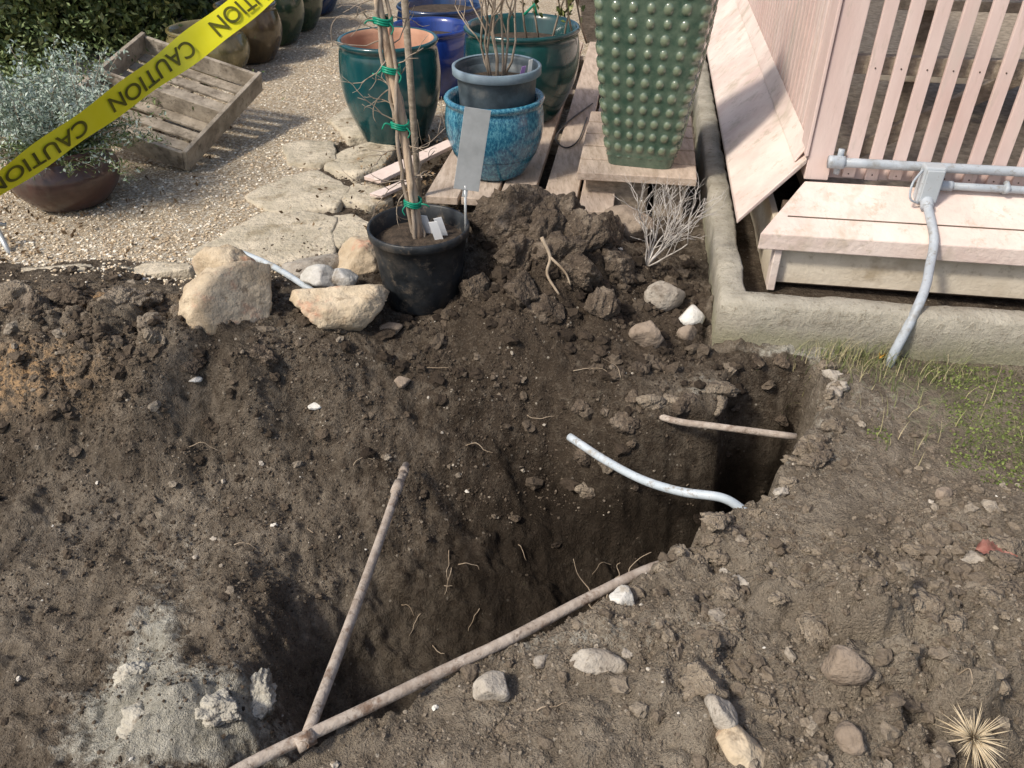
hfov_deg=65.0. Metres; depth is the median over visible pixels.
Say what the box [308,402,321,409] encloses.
white chip
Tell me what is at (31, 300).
dry earth lump
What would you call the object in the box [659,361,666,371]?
fallen trench clod
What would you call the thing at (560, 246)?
earth lump
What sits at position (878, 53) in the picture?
front slat
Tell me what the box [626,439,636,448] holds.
fallen trench clod
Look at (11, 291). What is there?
dry earth lump
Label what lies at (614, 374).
fallen trench clod
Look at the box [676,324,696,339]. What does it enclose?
brown rock
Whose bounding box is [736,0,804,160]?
side skirt
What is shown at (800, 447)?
rim lump
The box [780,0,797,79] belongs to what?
side slat
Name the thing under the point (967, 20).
front slat
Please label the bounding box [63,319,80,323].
dry earth lump
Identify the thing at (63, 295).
dry earth lump
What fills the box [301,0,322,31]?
bottle green pot
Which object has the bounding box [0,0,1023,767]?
ground with trench
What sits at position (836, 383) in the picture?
rim lump
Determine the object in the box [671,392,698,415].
ledge lump
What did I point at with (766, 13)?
side slat
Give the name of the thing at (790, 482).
rim lump
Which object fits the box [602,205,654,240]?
brown rock
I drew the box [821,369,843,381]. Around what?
rim lump
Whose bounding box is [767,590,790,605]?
soil lump
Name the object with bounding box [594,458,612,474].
ledge lump
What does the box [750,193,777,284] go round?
side base board
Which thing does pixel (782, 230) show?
front sill
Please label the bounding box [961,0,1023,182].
front slat
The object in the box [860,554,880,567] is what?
soil lump
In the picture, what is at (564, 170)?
wooden deck
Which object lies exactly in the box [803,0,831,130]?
side slat
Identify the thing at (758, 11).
side slat
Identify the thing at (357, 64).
teal glazed pot
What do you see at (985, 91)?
diagonal brace
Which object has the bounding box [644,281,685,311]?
grey rock
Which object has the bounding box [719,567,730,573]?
soil lump
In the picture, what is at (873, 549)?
soil lump
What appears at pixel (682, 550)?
rim lump
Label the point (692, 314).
white rock
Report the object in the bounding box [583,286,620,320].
earth lump
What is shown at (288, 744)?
rusty long pipe
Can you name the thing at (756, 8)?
side slat
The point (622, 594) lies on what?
pale rock
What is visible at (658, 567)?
rim lump
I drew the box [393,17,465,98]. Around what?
cobalt glazed pot
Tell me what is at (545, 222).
earth lump
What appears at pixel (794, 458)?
rim lump
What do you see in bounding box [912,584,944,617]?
soil lump
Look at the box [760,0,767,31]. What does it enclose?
side slat
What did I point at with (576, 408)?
fallen trench clod
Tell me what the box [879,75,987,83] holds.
bench brace
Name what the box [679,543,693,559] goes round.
rim lump
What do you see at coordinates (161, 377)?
mound fine crumbs
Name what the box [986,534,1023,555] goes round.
soil lump
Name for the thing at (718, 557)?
soil lump
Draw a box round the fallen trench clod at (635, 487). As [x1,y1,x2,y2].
[633,485,638,490]
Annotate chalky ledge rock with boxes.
[112,660,153,686]
[116,700,144,738]
[194,687,242,727]
[250,667,277,720]
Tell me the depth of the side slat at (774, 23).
3.93 m
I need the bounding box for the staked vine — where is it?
[320,0,444,238]
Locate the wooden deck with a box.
[425,42,614,214]
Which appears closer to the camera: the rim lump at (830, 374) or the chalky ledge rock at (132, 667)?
the chalky ledge rock at (132, 667)
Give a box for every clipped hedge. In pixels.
[0,0,174,78]
[93,0,219,47]
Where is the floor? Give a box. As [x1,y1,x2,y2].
[796,0,1023,186]
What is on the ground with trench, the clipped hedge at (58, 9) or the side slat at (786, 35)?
the clipped hedge at (58, 9)
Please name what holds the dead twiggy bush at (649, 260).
on the ground with trench
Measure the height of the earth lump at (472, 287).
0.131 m
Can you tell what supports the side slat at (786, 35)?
attached to the side top rail
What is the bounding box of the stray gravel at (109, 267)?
[3,248,386,300]
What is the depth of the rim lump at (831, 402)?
2.43 m
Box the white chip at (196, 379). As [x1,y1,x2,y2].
[189,376,202,382]
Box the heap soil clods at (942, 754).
[402,376,1023,767]
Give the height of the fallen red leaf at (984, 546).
0.032 m
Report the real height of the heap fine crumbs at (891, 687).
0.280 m
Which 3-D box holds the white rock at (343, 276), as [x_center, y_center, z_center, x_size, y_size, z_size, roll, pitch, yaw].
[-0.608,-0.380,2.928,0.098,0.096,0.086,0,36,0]
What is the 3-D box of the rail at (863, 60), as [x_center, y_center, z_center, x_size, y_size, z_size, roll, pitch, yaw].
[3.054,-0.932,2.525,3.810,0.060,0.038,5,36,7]
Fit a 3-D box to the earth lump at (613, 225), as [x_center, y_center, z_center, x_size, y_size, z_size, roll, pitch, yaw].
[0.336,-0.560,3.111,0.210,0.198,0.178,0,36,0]
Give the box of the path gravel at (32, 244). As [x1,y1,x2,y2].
[0,27,568,266]
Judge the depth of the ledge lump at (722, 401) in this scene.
2.54 m
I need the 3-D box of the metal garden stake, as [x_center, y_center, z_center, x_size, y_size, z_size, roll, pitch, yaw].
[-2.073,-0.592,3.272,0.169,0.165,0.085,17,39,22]
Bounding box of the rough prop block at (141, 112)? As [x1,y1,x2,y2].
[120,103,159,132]
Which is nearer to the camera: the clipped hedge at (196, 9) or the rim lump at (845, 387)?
the rim lump at (845, 387)
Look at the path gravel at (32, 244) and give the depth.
3.75 m
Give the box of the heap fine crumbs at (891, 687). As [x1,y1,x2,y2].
[359,377,1023,767]
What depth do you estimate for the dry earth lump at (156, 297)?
2.76 m
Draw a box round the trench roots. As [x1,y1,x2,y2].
[189,359,972,710]
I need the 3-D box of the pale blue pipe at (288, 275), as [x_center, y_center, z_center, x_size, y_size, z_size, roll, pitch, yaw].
[-0.919,-0.443,3.073,0.603,0.059,0.042,30,45,34]
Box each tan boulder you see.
[178,260,271,334]
[192,244,255,275]
[281,253,338,276]
[289,284,388,330]
[337,236,378,275]
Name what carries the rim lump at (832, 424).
on the ground with trench
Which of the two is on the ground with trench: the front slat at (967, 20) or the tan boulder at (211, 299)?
the tan boulder at (211, 299)
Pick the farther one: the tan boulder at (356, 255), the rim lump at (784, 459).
the tan boulder at (356, 255)
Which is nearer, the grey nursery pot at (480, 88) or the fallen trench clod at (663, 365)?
the fallen trench clod at (663, 365)
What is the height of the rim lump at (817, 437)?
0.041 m
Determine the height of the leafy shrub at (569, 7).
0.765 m
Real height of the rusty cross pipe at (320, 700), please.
0.230 m
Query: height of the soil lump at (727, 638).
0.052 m
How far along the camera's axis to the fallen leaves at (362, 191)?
3.84 m
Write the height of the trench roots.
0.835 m
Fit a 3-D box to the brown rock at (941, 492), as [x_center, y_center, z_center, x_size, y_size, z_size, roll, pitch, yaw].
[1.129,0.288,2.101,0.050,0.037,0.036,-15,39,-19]
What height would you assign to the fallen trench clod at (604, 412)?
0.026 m
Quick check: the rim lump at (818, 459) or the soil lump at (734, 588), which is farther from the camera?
the rim lump at (818, 459)
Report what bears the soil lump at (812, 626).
on the ground with trench
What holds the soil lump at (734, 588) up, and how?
on the ground with trench
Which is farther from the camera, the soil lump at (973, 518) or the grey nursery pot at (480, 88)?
the grey nursery pot at (480, 88)
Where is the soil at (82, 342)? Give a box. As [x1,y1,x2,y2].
[0,254,605,536]
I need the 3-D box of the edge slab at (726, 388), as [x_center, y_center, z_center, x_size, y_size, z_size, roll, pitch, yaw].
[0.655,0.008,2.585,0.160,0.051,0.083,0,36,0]
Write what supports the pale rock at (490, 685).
on the ground with trench
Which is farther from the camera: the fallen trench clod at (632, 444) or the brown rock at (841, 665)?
the fallen trench clod at (632, 444)
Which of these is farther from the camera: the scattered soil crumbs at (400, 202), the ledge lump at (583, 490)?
the scattered soil crumbs at (400, 202)
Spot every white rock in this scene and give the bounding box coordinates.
[300,264,336,287]
[332,268,358,285]
[679,304,704,324]
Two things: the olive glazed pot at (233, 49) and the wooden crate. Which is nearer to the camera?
the wooden crate
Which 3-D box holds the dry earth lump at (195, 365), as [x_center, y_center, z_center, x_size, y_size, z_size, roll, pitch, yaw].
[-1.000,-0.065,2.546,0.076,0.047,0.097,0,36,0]
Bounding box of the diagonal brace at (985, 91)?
[848,79,1021,157]
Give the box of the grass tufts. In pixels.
[304,231,1023,468]
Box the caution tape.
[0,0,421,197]
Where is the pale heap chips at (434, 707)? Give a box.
[330,463,1020,767]
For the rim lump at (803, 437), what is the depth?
2.33 m
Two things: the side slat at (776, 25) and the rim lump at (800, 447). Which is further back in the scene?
the side slat at (776, 25)
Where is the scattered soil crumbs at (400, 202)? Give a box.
[261,175,504,265]
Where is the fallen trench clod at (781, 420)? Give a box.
[774,415,788,426]
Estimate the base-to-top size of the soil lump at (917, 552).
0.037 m
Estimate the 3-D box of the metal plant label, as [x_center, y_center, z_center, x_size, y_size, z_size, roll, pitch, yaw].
[-0.132,-0.693,2.701,0.133,0.467,0.022,-4,36,-5]
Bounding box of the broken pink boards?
[364,140,451,197]
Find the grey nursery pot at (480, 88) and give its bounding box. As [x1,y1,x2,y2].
[452,53,541,108]
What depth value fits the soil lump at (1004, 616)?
1.61 m
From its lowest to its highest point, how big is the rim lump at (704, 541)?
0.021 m
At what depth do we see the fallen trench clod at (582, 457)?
2.61 m
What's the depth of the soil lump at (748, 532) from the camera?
2.04 m
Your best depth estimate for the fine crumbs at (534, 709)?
1.62 m
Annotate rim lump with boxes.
[654,563,664,572]
[672,546,686,556]
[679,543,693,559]
[687,547,709,561]
[700,511,727,531]
[700,534,710,546]
[706,532,717,543]
[722,513,734,524]
[748,508,766,517]
[772,487,788,496]
[778,476,796,488]
[778,483,789,495]
[780,455,797,463]
[787,455,799,461]
[792,440,809,456]
[796,448,833,468]
[799,433,807,442]
[807,433,831,443]
[807,439,826,452]
[816,405,823,411]
[817,361,839,370]
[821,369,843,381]
[821,418,847,432]
[822,389,833,400]
[826,380,849,391]
[826,385,842,397]
[826,399,841,408]
[831,381,841,386]
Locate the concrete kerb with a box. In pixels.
[692,58,1023,366]
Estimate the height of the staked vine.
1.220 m
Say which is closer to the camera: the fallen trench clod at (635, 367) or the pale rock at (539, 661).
the pale rock at (539, 661)
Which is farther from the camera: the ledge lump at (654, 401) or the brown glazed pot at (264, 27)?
the brown glazed pot at (264, 27)
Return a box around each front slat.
[841,0,899,177]
[864,0,926,180]
[887,0,953,179]
[911,0,981,181]
[941,0,1009,180]
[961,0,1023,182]
[985,77,1023,184]
[1010,148,1023,185]
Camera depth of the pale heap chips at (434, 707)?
1.61 m
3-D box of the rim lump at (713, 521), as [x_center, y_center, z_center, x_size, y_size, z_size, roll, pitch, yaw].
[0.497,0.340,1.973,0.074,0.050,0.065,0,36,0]
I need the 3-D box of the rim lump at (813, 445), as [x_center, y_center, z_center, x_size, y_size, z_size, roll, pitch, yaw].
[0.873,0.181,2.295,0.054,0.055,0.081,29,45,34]
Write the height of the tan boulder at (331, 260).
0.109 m
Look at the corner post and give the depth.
2.75 m
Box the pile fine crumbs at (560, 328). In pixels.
[222,231,776,590]
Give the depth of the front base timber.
2.92 m
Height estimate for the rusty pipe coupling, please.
0.032 m
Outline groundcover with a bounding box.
[0,0,284,167]
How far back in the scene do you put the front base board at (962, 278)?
2.90 m
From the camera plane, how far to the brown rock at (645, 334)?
2.67 m
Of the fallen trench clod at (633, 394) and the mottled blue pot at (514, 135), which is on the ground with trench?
the fallen trench clod at (633, 394)
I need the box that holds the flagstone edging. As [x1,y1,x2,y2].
[21,106,396,279]
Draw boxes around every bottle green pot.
[275,0,304,46]
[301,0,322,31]
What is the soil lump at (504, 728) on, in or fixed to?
on the ground with trench
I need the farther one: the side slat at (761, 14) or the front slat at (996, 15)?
the side slat at (761, 14)
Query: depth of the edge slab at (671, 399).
2.53 m
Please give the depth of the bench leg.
3.48 m
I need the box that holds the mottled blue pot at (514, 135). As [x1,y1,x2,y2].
[443,86,544,181]
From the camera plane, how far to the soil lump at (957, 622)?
1.61 m
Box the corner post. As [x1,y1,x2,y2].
[801,0,870,179]
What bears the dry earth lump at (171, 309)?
on the ground with trench
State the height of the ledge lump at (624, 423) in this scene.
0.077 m
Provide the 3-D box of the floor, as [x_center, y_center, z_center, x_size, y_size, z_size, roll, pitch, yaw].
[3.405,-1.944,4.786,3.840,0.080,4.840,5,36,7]
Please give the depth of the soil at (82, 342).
2.53 m
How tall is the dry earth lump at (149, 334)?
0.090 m
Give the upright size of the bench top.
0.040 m
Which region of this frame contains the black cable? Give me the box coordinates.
[555,103,592,147]
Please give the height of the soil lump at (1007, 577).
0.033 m
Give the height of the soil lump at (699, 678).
0.079 m
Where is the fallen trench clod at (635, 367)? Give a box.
[628,361,651,374]
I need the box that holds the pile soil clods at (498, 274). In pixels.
[289,214,775,575]
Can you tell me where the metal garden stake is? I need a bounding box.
[0,222,10,253]
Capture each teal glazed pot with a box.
[336,26,440,148]
[463,13,579,122]
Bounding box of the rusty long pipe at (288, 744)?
[229,561,657,767]
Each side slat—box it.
[755,0,758,17]
[756,0,760,22]
[759,0,764,28]
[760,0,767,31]
[762,0,769,36]
[769,0,779,51]
[770,0,781,55]
[776,0,790,69]
[778,0,793,73]
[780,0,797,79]
[782,0,800,85]
[785,0,804,90]
[798,0,825,122]
[801,0,830,129]
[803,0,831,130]
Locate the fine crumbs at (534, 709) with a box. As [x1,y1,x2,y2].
[326,530,1021,767]
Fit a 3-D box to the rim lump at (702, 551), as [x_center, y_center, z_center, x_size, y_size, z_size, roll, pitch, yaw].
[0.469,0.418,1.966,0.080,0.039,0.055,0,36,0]
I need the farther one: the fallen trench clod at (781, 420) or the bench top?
the bench top
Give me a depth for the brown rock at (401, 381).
2.64 m
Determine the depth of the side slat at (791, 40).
3.43 m
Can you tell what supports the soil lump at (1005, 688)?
on the ground with trench
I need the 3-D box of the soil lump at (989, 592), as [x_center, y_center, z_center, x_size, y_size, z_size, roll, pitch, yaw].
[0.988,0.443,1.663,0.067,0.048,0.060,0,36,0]
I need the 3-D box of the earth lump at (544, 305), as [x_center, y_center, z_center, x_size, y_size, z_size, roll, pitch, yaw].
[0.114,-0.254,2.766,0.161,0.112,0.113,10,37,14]
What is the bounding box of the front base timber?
[776,200,1023,299]
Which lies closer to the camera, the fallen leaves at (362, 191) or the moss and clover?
the moss and clover
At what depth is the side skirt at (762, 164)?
3.62 m
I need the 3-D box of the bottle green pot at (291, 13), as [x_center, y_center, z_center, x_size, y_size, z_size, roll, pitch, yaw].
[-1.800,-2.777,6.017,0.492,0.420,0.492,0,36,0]
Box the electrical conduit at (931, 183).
[827,148,1023,367]
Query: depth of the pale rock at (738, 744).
1.45 m
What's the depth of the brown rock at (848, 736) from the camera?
1.40 m
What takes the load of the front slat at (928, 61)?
attached to the top rail
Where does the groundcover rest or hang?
on the ground with trench
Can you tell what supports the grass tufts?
on the ground with trench
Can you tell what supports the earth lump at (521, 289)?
on the ground with trench
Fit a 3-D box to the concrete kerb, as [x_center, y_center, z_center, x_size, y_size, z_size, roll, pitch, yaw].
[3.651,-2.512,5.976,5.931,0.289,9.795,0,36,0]
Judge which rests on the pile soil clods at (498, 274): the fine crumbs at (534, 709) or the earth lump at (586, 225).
the earth lump at (586, 225)
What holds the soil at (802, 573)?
on the ground with trench
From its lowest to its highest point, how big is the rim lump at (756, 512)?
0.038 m
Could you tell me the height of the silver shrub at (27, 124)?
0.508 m
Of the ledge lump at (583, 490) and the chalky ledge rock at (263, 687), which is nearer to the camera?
the chalky ledge rock at (263, 687)
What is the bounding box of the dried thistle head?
[931,703,1011,767]
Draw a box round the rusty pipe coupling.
[294,728,317,752]
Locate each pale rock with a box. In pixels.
[472,670,509,702]
[533,654,547,668]
[569,648,626,674]
[609,585,634,605]
[704,693,738,729]
[715,724,764,767]
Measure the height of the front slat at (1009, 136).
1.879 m
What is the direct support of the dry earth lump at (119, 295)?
on the ground with trench
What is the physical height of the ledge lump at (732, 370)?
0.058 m
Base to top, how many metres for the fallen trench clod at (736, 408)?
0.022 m
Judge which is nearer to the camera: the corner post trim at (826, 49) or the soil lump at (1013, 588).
the soil lump at (1013, 588)
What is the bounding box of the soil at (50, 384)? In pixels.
[0,266,781,766]
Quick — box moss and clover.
[867,361,1023,491]
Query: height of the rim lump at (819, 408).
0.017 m
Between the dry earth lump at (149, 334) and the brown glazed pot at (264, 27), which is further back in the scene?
the brown glazed pot at (264, 27)
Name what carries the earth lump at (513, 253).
on the earth lump at (545, 222)
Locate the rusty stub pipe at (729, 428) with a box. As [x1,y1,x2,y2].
[659,414,796,439]
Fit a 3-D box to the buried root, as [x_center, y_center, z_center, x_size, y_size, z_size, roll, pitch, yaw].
[0.138,-0.406,2.735,0.057,0.167,0.134,-28,44,-33]
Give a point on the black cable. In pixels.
(558, 143)
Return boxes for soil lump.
[495,719,516,737]
[621,647,633,658]
[678,656,730,700]
[693,553,705,561]
[705,549,729,565]
[713,627,739,650]
[717,581,740,600]
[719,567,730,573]
[733,574,749,588]
[745,529,751,536]
[752,687,778,708]
[760,708,787,726]
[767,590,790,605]
[795,610,829,649]
[846,638,885,690]
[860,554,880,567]
[861,542,876,557]
[902,543,926,559]
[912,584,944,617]
[942,610,968,635]
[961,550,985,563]
[965,515,979,519]
[978,583,1005,606]
[985,550,1023,574]
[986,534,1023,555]
[993,579,1023,597]
[994,607,1013,621]
[999,573,1017,582]
[999,679,1011,695]
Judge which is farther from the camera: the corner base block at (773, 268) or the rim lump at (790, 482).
the corner base block at (773, 268)
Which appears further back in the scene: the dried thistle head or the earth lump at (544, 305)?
the earth lump at (544, 305)
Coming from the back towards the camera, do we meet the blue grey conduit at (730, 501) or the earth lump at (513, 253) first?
the earth lump at (513, 253)
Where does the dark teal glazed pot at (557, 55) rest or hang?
on the wooden deck
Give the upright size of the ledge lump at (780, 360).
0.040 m
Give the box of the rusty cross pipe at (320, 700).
[299,462,409,749]
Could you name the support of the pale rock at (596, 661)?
on the ground with trench
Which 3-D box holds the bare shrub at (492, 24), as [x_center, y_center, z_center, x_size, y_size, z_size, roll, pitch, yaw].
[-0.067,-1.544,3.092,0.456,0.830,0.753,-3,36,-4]
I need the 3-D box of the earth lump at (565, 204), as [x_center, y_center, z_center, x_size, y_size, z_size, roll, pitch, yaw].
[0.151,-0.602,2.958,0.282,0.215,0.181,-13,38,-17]
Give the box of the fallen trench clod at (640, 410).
[637,406,643,413]
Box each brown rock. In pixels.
[379,322,402,334]
[394,376,410,387]
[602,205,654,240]
[629,320,663,347]
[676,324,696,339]
[820,645,872,685]
[834,720,865,755]
[935,487,952,499]
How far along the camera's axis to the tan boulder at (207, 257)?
2.77 m
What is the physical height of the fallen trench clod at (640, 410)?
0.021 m
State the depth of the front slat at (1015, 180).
2.85 m
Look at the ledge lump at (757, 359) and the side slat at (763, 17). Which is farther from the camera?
the side slat at (763, 17)
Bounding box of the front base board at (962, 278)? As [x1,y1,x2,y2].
[776,250,1023,298]
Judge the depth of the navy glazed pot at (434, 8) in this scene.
5.62 m
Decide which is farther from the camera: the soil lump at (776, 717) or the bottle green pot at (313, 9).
the bottle green pot at (313, 9)
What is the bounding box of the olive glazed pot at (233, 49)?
[165,19,249,84]
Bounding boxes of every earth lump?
[0,280,42,307]
[12,290,50,315]
[43,282,92,307]
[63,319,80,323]
[97,285,153,306]
[137,315,166,344]
[143,288,163,309]
[169,303,178,316]
[180,356,206,373]
[248,344,278,366]
[457,272,490,302]
[469,183,550,248]
[493,234,533,272]
[503,269,539,306]
[523,293,565,321]
[526,202,566,242]
[530,230,589,265]
[539,191,585,216]
[555,252,603,293]
[563,208,609,252]
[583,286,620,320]
[598,210,624,247]
[600,246,635,283]
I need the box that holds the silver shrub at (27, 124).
[0,32,170,183]
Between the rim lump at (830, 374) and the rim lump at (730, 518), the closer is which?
the rim lump at (730, 518)
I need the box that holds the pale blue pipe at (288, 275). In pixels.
[238,248,312,288]
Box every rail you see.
[828,168,1012,184]
[853,53,1023,79]
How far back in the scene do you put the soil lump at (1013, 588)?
1.68 m
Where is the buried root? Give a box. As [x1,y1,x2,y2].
[540,237,570,294]
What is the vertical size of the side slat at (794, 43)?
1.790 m
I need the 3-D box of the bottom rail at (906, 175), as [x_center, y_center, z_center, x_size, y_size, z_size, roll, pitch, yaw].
[3.052,-0.624,2.736,3.810,0.046,0.040,5,36,7]
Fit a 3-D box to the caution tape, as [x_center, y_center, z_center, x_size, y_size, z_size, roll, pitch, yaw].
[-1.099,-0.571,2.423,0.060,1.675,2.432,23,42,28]
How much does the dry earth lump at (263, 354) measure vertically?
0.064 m
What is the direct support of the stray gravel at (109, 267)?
on the ground with trench
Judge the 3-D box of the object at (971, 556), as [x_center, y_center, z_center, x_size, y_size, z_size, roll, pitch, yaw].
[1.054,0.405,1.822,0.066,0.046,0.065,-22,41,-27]
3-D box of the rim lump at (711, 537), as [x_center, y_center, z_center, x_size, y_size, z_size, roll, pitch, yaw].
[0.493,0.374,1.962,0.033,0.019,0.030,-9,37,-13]
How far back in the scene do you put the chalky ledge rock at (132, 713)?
1.81 m
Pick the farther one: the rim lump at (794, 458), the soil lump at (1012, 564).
the rim lump at (794, 458)
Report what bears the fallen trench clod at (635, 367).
on the ground with trench
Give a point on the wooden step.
(596, 171)
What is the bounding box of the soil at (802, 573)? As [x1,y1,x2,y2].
[470,356,1023,761]
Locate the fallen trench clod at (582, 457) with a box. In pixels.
[573,447,590,466]
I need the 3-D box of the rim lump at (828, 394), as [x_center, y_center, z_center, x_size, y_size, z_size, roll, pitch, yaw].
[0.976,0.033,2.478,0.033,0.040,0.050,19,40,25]
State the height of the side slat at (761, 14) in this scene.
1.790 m
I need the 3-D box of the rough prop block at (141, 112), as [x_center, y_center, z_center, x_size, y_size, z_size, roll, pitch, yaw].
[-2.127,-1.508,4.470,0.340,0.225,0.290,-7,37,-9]
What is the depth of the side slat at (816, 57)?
2.93 m
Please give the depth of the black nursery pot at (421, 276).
2.79 m
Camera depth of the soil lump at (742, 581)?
1.83 m
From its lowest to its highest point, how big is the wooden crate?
0.461 m
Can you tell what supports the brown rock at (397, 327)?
on the ground with trench
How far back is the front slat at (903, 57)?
2.72 m
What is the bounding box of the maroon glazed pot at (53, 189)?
[4,132,120,212]
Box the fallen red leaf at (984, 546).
[975,539,1017,556]
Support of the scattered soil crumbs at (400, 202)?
on the ground with trench
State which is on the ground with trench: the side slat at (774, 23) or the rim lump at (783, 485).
the rim lump at (783, 485)
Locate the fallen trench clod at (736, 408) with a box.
[731,405,740,410]
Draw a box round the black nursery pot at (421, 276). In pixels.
[366,204,469,315]
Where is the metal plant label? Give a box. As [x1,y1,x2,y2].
[454,107,490,242]
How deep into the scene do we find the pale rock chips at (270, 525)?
2.44 m
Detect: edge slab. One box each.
[663,393,678,404]
[694,380,741,396]
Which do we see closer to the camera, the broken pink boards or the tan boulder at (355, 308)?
the tan boulder at (355, 308)
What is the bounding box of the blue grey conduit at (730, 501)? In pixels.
[567,433,746,508]
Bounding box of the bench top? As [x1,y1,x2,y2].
[898,0,1022,12]
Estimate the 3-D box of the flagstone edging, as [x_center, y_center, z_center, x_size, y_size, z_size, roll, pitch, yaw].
[-0.937,-0.924,3.837,1.134,0.104,2.421,15,39,20]
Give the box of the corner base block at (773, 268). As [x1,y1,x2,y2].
[765,250,782,289]
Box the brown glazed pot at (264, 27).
[212,0,281,64]
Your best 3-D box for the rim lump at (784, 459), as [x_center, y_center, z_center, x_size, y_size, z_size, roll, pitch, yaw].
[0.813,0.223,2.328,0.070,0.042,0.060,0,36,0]
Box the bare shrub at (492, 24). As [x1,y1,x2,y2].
[455,0,537,75]
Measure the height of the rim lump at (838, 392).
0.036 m
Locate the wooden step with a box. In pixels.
[577,111,696,219]
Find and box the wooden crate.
[64,32,261,170]
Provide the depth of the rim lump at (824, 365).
2.63 m
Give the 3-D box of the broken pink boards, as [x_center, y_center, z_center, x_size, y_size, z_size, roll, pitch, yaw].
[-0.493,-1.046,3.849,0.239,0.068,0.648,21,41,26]
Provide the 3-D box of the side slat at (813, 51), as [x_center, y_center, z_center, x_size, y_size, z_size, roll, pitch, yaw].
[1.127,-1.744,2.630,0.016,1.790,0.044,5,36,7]
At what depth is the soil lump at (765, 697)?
1.56 m
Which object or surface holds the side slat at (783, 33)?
attached to the side top rail
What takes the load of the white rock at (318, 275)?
on the ground with trench
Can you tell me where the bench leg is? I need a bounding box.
[893,10,934,121]
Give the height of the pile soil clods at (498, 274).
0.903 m
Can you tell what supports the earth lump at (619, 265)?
on the ground with trench
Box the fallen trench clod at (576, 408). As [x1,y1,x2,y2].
[570,398,589,414]
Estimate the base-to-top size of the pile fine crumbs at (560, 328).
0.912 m
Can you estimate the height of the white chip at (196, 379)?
0.018 m
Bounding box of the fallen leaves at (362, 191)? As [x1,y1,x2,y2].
[279,122,458,229]
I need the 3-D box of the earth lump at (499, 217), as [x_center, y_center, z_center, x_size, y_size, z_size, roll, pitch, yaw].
[-0.006,-0.607,2.946,0.304,0.275,0.228,0,36,0]
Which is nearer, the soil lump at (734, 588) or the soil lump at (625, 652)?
the soil lump at (625, 652)
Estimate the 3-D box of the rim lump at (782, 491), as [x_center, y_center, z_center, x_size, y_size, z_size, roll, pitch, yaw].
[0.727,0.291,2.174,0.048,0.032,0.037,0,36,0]
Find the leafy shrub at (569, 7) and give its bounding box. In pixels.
[513,0,587,43]
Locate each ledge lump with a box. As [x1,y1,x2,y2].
[574,482,594,498]
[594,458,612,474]
[609,411,641,435]
[635,394,667,409]
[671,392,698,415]
[713,394,727,417]
[723,362,736,375]
[752,352,765,368]
[773,353,789,368]
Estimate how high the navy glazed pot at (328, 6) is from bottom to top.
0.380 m
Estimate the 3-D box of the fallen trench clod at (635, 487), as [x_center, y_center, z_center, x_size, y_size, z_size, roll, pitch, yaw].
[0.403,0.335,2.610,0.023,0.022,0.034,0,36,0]
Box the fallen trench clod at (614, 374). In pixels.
[608,366,625,380]
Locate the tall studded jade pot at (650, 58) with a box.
[594,0,718,168]
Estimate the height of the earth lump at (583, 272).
0.166 m
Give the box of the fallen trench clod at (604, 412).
[600,408,608,417]
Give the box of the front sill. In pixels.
[758,181,1023,265]
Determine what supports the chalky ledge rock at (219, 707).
on the ground with trench
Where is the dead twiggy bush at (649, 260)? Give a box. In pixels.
[616,173,727,266]
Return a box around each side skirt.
[707,0,807,222]
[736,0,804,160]
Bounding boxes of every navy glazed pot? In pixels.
[320,0,336,15]
[396,0,481,21]
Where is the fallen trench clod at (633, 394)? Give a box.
[625,388,638,406]
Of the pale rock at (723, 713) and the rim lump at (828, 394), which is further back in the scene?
the rim lump at (828, 394)
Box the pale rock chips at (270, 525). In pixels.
[16,247,633,760]
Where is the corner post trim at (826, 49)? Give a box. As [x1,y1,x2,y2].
[802,0,842,155]
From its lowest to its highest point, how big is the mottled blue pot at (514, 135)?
0.350 m
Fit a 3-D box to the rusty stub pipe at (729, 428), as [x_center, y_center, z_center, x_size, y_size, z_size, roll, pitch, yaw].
[0.621,0.129,2.485,0.495,0.041,0.070,12,38,16]
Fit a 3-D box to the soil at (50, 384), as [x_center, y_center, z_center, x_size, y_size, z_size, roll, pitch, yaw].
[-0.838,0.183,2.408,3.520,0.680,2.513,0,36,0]
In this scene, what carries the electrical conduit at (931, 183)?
on the front sill
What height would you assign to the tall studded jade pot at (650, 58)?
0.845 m
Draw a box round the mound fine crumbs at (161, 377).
[0,258,680,590]

